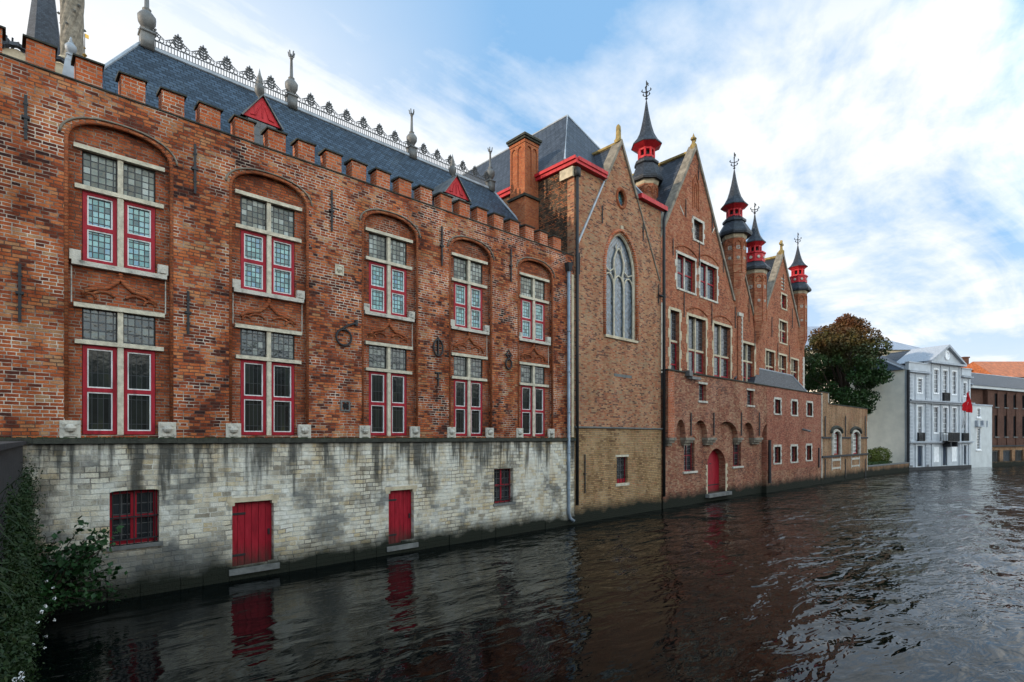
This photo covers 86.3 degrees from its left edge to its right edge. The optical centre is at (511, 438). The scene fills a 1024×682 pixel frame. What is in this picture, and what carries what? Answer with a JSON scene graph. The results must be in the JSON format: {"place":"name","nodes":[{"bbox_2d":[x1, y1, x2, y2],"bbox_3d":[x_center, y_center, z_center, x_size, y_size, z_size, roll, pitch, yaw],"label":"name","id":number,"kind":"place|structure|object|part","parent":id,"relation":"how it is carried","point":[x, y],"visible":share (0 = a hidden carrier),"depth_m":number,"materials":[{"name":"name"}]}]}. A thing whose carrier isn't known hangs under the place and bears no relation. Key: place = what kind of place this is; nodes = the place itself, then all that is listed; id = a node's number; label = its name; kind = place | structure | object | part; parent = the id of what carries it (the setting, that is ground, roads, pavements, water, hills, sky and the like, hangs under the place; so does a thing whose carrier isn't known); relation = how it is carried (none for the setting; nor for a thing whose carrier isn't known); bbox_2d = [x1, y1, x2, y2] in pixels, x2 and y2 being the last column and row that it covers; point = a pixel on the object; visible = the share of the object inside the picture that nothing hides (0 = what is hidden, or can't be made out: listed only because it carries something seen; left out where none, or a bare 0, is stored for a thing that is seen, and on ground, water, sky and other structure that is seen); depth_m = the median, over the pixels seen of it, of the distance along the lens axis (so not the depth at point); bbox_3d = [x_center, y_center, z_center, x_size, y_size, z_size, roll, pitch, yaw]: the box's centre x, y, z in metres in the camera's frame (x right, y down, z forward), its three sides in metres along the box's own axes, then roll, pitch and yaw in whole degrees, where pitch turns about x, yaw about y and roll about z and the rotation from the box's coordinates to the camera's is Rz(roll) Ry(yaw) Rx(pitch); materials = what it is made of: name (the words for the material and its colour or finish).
{"place":"outdoors","nodes":[
{"label":"outdoors","id":0,"kind":"place"},
{"bbox_2d":[82,33,88,56],"bbox_3d":[-39.112,-34.497,50.027,0.381,5.150,0.456,0,0,11],"label":"weathervane pole","id":1,"kind":"object","parent":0,"point":[87,37],"visible":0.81,"depth_m":49.97,"materials":[{"name":"gold metal"}]},
{"bbox_2d":[0,0,1023,363],"label":"sky","id":2,"kind":"structure","parent":0,"point":[886,135],"materials":[{"name":"blue"}]},
{"bbox_2d":[27,465,1023,681],"bbox_3d":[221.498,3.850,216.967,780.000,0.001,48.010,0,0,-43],"label":"canal water","id":3,"kind":"structure","parent":0,"point":[912,576],"depth_m":12.43,"materials":[{"name":"black liquid"}]},
{"bbox_2d":[0,441,26,656],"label":"abutment wall","id":4,"kind":"structure","parent":3,"relation":"in","point":[11,455],"depth_m":7.86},
{"bbox_2d":[0,453,50,681],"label":"trailing weeds","id":5,"kind":"object","parent":4,"relation":"attached to","point":[17,595],"visible":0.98,"depth_m":6.24,"materials":[{"name":"green plant"}]},
{"bbox_2d":[12,580,55,681],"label":"daisies","id":6,"kind":"object","parent":5,"relation":"on","point":[34,644],"visible":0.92,"depth_m":5.33,"materials":[{"name":"white plant"}]},
{"bbox_2d":[31,515,128,621],"bbox_3d":[-9.155,2.729,11.281,2.104,2.180,2.582,0,0,-43],"label":"shrub","id":7,"kind":"object","parent":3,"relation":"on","point":[83,563],"visible":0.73,"depth_m":11.24,"materials":[{"name":"green plant"}]},
{"bbox_2d":[661,368,821,508],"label":"canal front range","id":8,"kind":"structure","parent":3,"relation":"in","point":[726,438],"depth_m":35.57,"materials":[{"name":"brick"}]},
{"bbox_2d":[684,443,692,470],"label":"window","id":9,"kind":"structure","parent":8,"relation":"in","point":[687,448],"depth_m":32.04,"materials":[{"name":"paint"}]},
{"bbox_2d":[699,384,702,400],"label":"slit window","id":10,"kind":"structure","parent":8,"relation":"in","point":[700,386],"depth_m":32.37,"materials":[{"name":"glass"}]},
{"bbox_2d":[698,381,707,402],"bbox_3d":[11.182,-2.690,32.124,1.087,1.216,0.180,0,0,-43],"label":"slit window stone","id":11,"kind":"structure","parent":8,"relation":"in","point":[705,383],"depth_m":32.02,"materials":[{"name":"white stone"}]},
{"bbox_3d":[12.421,1.997,34.308,2.367,2.743,0.100,0,0,-43],"label":"door","id":12,"kind":"part","parent":8,"relation":"part of","materials":[{"name":"paint"}]},
{"bbox_2d":[733,442,737,465],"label":"window","id":13,"kind":"structure","parent":8,"relation":"in","point":[735,446],"depth_m":36.21,"materials":[{"name":"glass"}]},
{"bbox_2d":[747,391,750,404],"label":"slit window","id":14,"kind":"structure","parent":8,"relation":"in","point":[748,392],"depth_m":36.91,"materials":[{"name":"glass"}]},
{"bbox_2d":[747,388,754,406],"bbox_3d":[15.963,-2.708,36.629,1.214,1.209,0.180,0,0,-43],"label":"slit window stone","id":15,"kind":"structure","parent":8,"relation":"in","point":[747,388],"depth_m":36.58,"materials":[{"name":"white stone"}]},
{"bbox_2d":[775,447,776,462],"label":"slit window","id":16,"kind":"structure","parent":8,"relation":"in","point":[775,447],"depth_m":40.11,"materials":[{"name":"paint"}]},
{"bbox_2d":[791,446,793,460],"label":"slit window","id":17,"kind":"structure","parent":8,"relation":"in","point":[792,449],"depth_m":42.36,"materials":[{"name":"paint"}]},
{"bbox_2d":[867,462,909,475],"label":"garden wall","id":18,"kind":"structure","parent":3,"relation":"in","point":[877,469],"depth_m":59.72,"materials":[{"name":"beige brick"}]},
{"label":"ground","id":19,"kind":"structure","parent":0,"visible":0},
{"bbox_2d":[24,0,59,55],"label":"church spire","id":20,"kind":"structure","parent":19,"relation":"on","point":[43,25],"depth_m":59.06,"materials":[{"name":"grey stone"}]},
{"bbox_2d":[57,0,86,64],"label":"twisted tower","id":21,"kind":"structure","parent":19,"relation":"on","point":[71,13],"depth_m":54.32,"materials":[{"name":"beige stone"}]},
{"bbox_2d":[0,0,575,608],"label":"brick hall","id":22,"kind":"structure","parent":19,"relation":"on","point":[256,330],"depth_m":15.56,"materials":[{"name":"brick"}]},
{"bbox_2d":[69,142,167,280],"bbox_3d":[-9.494,-5.420,13.245,1.953,2.820,0.300,0,0,-43],"label":"window","id":23,"kind":"structure","parent":22,"relation":"in","point":[119,205],"depth_m":13.19,"materials":[{"name":"glass"}]},
{"bbox_2d":[73,301,164,434],"bbox_3d":[-9.511,-1.618,13.270,1.803,3.064,0.240,0,0,-43],"label":"window","id":24,"kind":"structure","parent":22,"relation":"in","point":[119,348],"depth_m":13.19,"materials":[{"name":"stone"}]},
{"bbox_2d":[110,489,157,545],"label":"basement window","id":25,"kind":"structure","parent":22,"relation":"in","point":[137,510],"depth_m":13.42,"materials":[{"name":"paint"}]},
{"bbox_2d":[232,500,271,566],"bbox_3d":[-7.285,2.635,15.274,1.093,1.774,0.105,0,0,-43],"label":"door","id":26,"kind":"structure","parent":22,"relation":"in","point":[251,521],"depth_m":15.28,"materials":[{"name":"paint"}]},
{"bbox_2d":[234,323,301,434],"bbox_3d":[-6.977,-1.618,15.657,1.844,3.064,0.240,0,0,-43],"label":"window","id":27,"kind":"structure","parent":22,"relation":"in","point":[267,361],"depth_m":15.58,"materials":[{"name":"stone"}]},
{"bbox_2d":[232,189,304,303],"bbox_3d":[-6.960,-5.420,15.632,1.994,2.820,0.300,0,0,-43],"label":"window","id":28,"kind":"structure","parent":22,"relation":"in","point":[267,239],"depth_m":15.58,"materials":[{"name":"glass"}]},
{"bbox_2d":[364,341,412,435],"bbox_3d":[-4.150,-1.618,18.321,1.785,3.064,0.240,0,0,-43],"label":"window","id":29,"kind":"structure","parent":22,"relation":"in","point":[387,364],"depth_m":18.24,"materials":[{"name":"glass"}]},
{"bbox_2d":[364,227,414,322],"bbox_3d":[-4.133,-5.420,18.296,1.935,2.820,0.300,0,0,-43],"label":"window","id":30,"kind":"structure","parent":22,"relation":"in","point":[387,256],"depth_m":18.24,"materials":[{"name":"glass"}]},
{"bbox_2d":[389,489,410,543],"bbox_3d":[-3.837,2.649,18.524,0.979,1.813,0.105,0,0,-43],"label":"door","id":31,"kind":"structure","parent":22,"relation":"in","point":[399,500],"depth_m":18.53,"materials":[{"name":"paint"}]},
{"bbox_2d":[451,352,487,435],"bbox_3d":[-1.652,-1.618,20.676,1.736,3.064,0.240,0,0,-43],"label":"window","id":32,"kind":"structure","parent":22,"relation":"in","point":[467,377],"depth_m":20.60,"materials":[{"name":"stone"}]},
{"bbox_2d":[451,252,489,334],"bbox_3d":[-1.635,-5.420,20.650,1.886,2.820,0.300,0,0,-43],"label":"window","id":33,"kind":"structure","parent":22,"relation":"in","point":[467,279],"depth_m":20.60,"materials":[{"name":"glass"}]},
{"bbox_2d":[494,468,511,502],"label":"basement window","id":34,"kind":"structure","parent":22,"relation":"in","point":[502,484],"depth_m":21.77,"materials":[{"name":"paint"}]},
{"bbox_2d":[519,361,548,435],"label":"window","id":35,"kind":"structure","parent":22,"relation":"in","point":[532,377],"depth_m":22.99,"materials":[{"name":"stone"}]},
{"bbox_2d":[519,272,550,345],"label":"window","id":36,"kind":"structure","parent":22,"relation":"in","point":[533,303],"depth_m":22.99,"materials":[{"name":"glass"}]},
{"bbox_2d":[462,114,667,523],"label":"chapel house","id":37,"kind":"structure","parent":19,"relation":"on","point":[568,180],"depth_m":26.76,"materials":[{"name":"brick"}]},
{"bbox_2d":[606,234,634,339],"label":"arched window","id":38,"kind":"structure","parent":37,"relation":"in","point":[620,279],"depth_m":27.33,"materials":[{"name":"glass"}]},
{"bbox_2d":[617,457,624,482],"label":"small window","id":39,"kind":"structure","parent":37,"relation":"in","point":[620,460],"depth_m":27.22,"materials":[{"name":"paint"}]},
{"bbox_2d":[616,187,626,209],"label":"round window","id":40,"kind":"structure","parent":37,"relation":"in","point":[618,196],"depth_m":27.21,"materials":[{"name":"brick"}]},
{"bbox_2d":[631,80,770,380],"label":"gabled house","id":41,"kind":"structure","parent":19,"relation":"on","point":[716,300],"depth_m":35.11,"materials":[{"name":"brick"}]},
{"bbox_2d":[668,306,681,370],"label":"window","id":42,"kind":"structure","parent":41,"relation":"in","point":[671,315],"depth_m":32.82,"materials":[{"name":"beige stone"}]},
{"bbox_2d":[675,250,696,295],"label":"window","id":43,"kind":"structure","parent":41,"relation":"in","point":[683,275],"depth_m":33.50,"materials":[{"name":"grey glass"}]},
{"bbox_2d":[686,312,707,374],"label":"window","id":44,"kind":"structure","parent":41,"relation":"in","point":[694,355],"depth_m":34.42,"materials":[{"name":"grey glass"}]},
{"bbox_2d":[692,216,704,244],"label":"window","id":45,"kind":"structure","parent":41,"relation":"in","point":[695,230],"depth_m":34.66,"materials":[{"name":"white stone"}]},
{"bbox_2d":[698,259,718,303],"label":"window","id":46,"kind":"structure","parent":41,"relation":"in","point":[705,283],"depth_m":35.45,"materials":[{"name":"grey glass"}]},
{"bbox_2d":[712,320,731,378],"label":"window","id":47,"kind":"structure","parent":41,"relation":"in","point":[719,342],"depth_m":36.80,"materials":[{"name":"grey glass"}]},
{"bbox_2d":[742,340,755,380],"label":"window","id":48,"kind":"structure","parent":41,"relation":"in","point":[747,362],"depth_m":39.92,"materials":[{"name":"beige stone"}]},
{"bbox_2d":[759,233,811,387],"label":"gabled house","id":49,"kind":"structure","parent":19,"relation":"on","point":[782,341],"depth_m":48.60,"materials":[{"name":"brick"}]},
{"bbox_2d":[765,348,775,370],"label":"window","id":50,"kind":"structure","parent":49,"relation":"in","point":[768,356],"depth_m":46.21,"materials":[{"name":"beige stone"}]},
{"bbox_2d":[778,353,787,373],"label":"window","id":51,"kind":"structure","parent":49,"relation":"in","point":[781,359],"depth_m":48.09,"materials":[{"name":"beige stone"}]},
{"bbox_2d":[778,318,787,345],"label":"window","id":52,"kind":"structure","parent":49,"relation":"in","point":[780,326],"depth_m":48.13,"materials":[{"name":"beige stone"}]},
{"bbox_2d":[780,292,787,310],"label":"window","id":53,"kind":"structure","parent":49,"relation":"in","point":[781,297],"depth_m":48.46,"materials":[{"name":"beige stone"}]},
{"bbox_2d":[790,357,798,380],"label":"window","id":54,"kind":"structure","parent":49,"relation":"in","point":[792,363],"depth_m":50.12,"materials":[{"name":"beige stone"}]},
{"bbox_2d":[813,391,868,483],"bbox_3d":[29.158,0.535,53.248,13.958,9.031,6.490,0,0,-43],"label":"brick boathouse","id":55,"kind":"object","parent":19,"relation":"on","point":[844,443],"visible":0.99,"depth_m":50.20,"materials":[{"name":"brown brick"}]},
{"bbox_2d":[830,425,843,468],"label":"arched window","id":56,"kind":"structure","parent":55,"relation":"in","point":[834,429],"depth_m":49.38,"materials":[{"name":"white stone"}]},
{"bbox_2d":[850,426,861,467],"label":"arched window","id":57,"kind":"structure","parent":55,"relation":"in","point":[853,435],"depth_m":53.34,"materials":[{"name":"white stone"}]},
{"bbox_2d":[805,326,918,371],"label":"grey roofed hall","id":58,"kind":"structure","parent":19,"relation":"on","point":[899,347],"depth_m":113.50,"materials":[{"name":"beige stone"}]},
{"bbox_2d":[807,344,974,470],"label":"mansion","id":59,"kind":"structure","parent":19,"relation":"on","point":[915,418],"depth_m":67.40,"materials":[{"name":"white paint"}]},
{"bbox_2d":[917,377,922,393],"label":"window","id":60,"kind":"structure","parent":59,"relation":"in","point":[918,378],"depth_m":66.10,"materials":[{"name":"white paint"}]},
{"bbox_2d":[917,405,922,432],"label":"window","id":61,"kind":"structure","parent":59,"relation":"in","point":[919,416],"depth_m":66.15,"materials":[{"name":"white paint"}]},
{"bbox_2d":[917,444,922,466],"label":"door","id":62,"kind":"structure","parent":59,"relation":"in","point":[919,447],"depth_m":66.18,"materials":[{"name":"blue paint"}]},
{"bbox_2d":[933,368,938,393],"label":"window","id":63,"kind":"structure","parent":59,"relation":"in","point":[934,371],"depth_m":67.80,"materials":[{"name":"white paint"}]},
{"bbox_2d":[933,406,938,433],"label":"window","id":64,"kind":"structure","parent":59,"relation":"in","point":[935,412],"depth_m":67.80,"materials":[{"name":"white paint"}]},
{"bbox_2d":[941,444,947,465],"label":"door","id":65,"kind":"structure","parent":59,"relation":"in","point":[943,449],"depth_m":68.78,"materials":[{"name":"blue paint"}]},
{"bbox_2d":[942,369,947,392],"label":"window","id":66,"kind":"structure","parent":59,"relation":"in","point":[944,373],"depth_m":68.76,"materials":[{"name":"white paint"}]},
{"bbox_2d":[942,406,947,434],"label":"window","id":67,"kind":"structure","parent":59,"relation":"in","point":[944,409],"depth_m":68.76,"materials":[{"name":"white paint"}]},
{"bbox_2d":[951,370,956,395],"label":"window","id":68,"kind":"structure","parent":59,"relation":"in","point":[954,373],"depth_m":69.74,"materials":[{"name":"white paint"}]},
{"bbox_2d":[951,407,956,432],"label":"window","id":69,"kind":"structure","parent":59,"relation":"in","point":[953,416],"depth_m":69.74,"materials":[{"name":"white paint"}]},
{"bbox_2d":[961,444,966,464],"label":"door","id":70,"kind":"structure","parent":59,"relation":"in","point":[961,444],"depth_m":70.91,"materials":[{"name":"blue paint"}]},
{"bbox_2d":[964,382,966,396],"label":"window","id":71,"kind":"structure","parent":59,"relation":"in","point":[965,386],"depth_m":70.89,"materials":[{"name":"white paint"}]},
{"bbox_2d":[964,411,966,432],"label":"window","id":72,"kind":"structure","parent":59,"relation":"in","point":[965,420],"depth_m":71.00,"materials":[{"name":"white paint"}]},
{"bbox_2d":[961,390,972,428],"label":"flag pole","id":73,"kind":"object","parent":59,"relation":"attached to","point":[967,405],"visible":1,"depth_m":65.42,"materials":[{"name":"red fabric"}]},
{"bbox_2d":[961,357,971,371],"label":"orange roofed house","id":74,"kind":"structure","parent":19,"relation":"on","point":[966,359],"depth_m":131.50,"materials":[{"name":"brown brick"}]},
{"bbox_2d":[970,404,992,467],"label":"white annex","id":75,"kind":"object","parent":19,"relation":"on","point":[981,434],"visible":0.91,"depth_m":72.77,"materials":[{"name":"grey paint"}]},
{"bbox_2d":[976,408,981,418],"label":"window","id":76,"kind":"structure","parent":75,"relation":"in","point":[978,410],"depth_m":72.50,"materials":[{"name":"white paint"}]},
{"bbox_2d":[976,428,981,450],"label":"window","id":77,"kind":"structure","parent":75,"relation":"in","point":[978,430],"depth_m":72.61,"materials":[{"name":"white paint"}]},
{"bbox_2d":[963,361,1023,377],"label":"orange roofed house","id":78,"kind":"structure","parent":19,"relation":"on","point":[1009,368],"depth_m":122.86,"materials":[{"name":"brown tile"}]},
{"bbox_2d":[970,372,1023,465],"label":"brick warehouse","id":79,"kind":"structure","parent":19,"relation":"on","point":[1003,396],"depth_m":77.43,"materials":[{"name":"brown brick"}]},
{"bbox_2d":[992,450,997,461],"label":"bay door","id":80,"kind":"structure","parent":79,"relation":"in","point":[994,452],"depth_m":76.13,"materials":[{"name":"grey metal"}]},
{"bbox_2d":[994,415,999,437],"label":"window","id":81,"kind":"structure","parent":79,"relation":"in","point":[995,415],"depth_m":75.97,"materials":[{"name":"black glass"}]},
{"bbox_2d":[994,393,999,407],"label":"window","id":82,"kind":"structure","parent":79,"relation":"in","point":[995,393],"depth_m":75.97,"materials":[{"name":"black glass"}]},
{"bbox_2d":[1003,450,1008,460],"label":"bay door","id":83,"kind":"structure","parent":79,"relation":"in","point":[1005,452],"depth_m":77.77,"materials":[{"name":"grey paint"}]},
{"bbox_2d":[1004,416,1008,437],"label":"window","id":84,"kind":"structure","parent":79,"relation":"in","point":[1004,416],"depth_m":77.24,"materials":[{"name":"black glass"}]},
{"bbox_2d":[1004,394,1008,408],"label":"window","id":85,"kind":"structure","parent":79,"relation":"in","point":[1004,394],"depth_m":77.24,"materials":[{"name":"black glass"}]},
{"bbox_2d":[1013,416,1017,437],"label":"window","id":86,"kind":"structure","parent":79,"relation":"in","point":[1014,417],"depth_m":78.68,"materials":[{"name":"black glass"}]},
{"bbox_2d":[1013,395,1017,408],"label":"window","id":87,"kind":"structure","parent":79,"relation":"in","point":[1014,396],"depth_m":78.66,"materials":[{"name":"black glass"}]},
{"bbox_2d":[1015,450,1021,460],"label":"bay door","id":88,"kind":"structure","parent":79,"relation":"in","point":[1018,453],"depth_m":79.49,"materials":[{"name":"grey metal"}]},
{"bbox_2d":[1022,416,1023,437],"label":"window","id":89,"kind":"structure","parent":79,"relation":"in","point":[1022,416],"depth_m":79.77,"materials":[{"name":"black glass"}]},
{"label":"lawn","id":90,"kind":"structure","parent":0,"visible":0},
{"bbox_2d":[804,313,894,414],"bbox_3d":[39.303,-5.698,64.876,13.044,18.137,10.354,0,0,-43],"label":"maple tree","id":91,"kind":"object","parent":90,"relation":"on","point":[833,345],"visible":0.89,"depth_m":62.25,"materials":[{"name":"green plant"}]},
{"bbox_2d":[868,449,882,461],"bbox_3d":[41.355,2.215,62.907,2.641,2.069,2.248,0,0,-43],"label":"bush","id":92,"kind":"object","parent":90,"relation":"on","point":[874,454],"visible":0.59,"depth_m":62.25,"materials":[{"name":"green plant"}]},
{"bbox_2d":[869,446,891,460],"bbox_3d":[44.081,2.091,65.434,3.135,2.317,2.536,0,0,-43],"label":"bush","id":93,"kind":"object","parent":90,"relation":"on","point":[884,451],"visible":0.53,"depth_m":64.83,"materials":[{"name":"green plant"}]},
{"bbox_2d":[868,458,892,464],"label":"grass","id":94,"kind":"structure","parent":90,"relation":"on","point":[876,462],"depth_m":62.28,"materials":[{"name":"green plant"}]}
]}

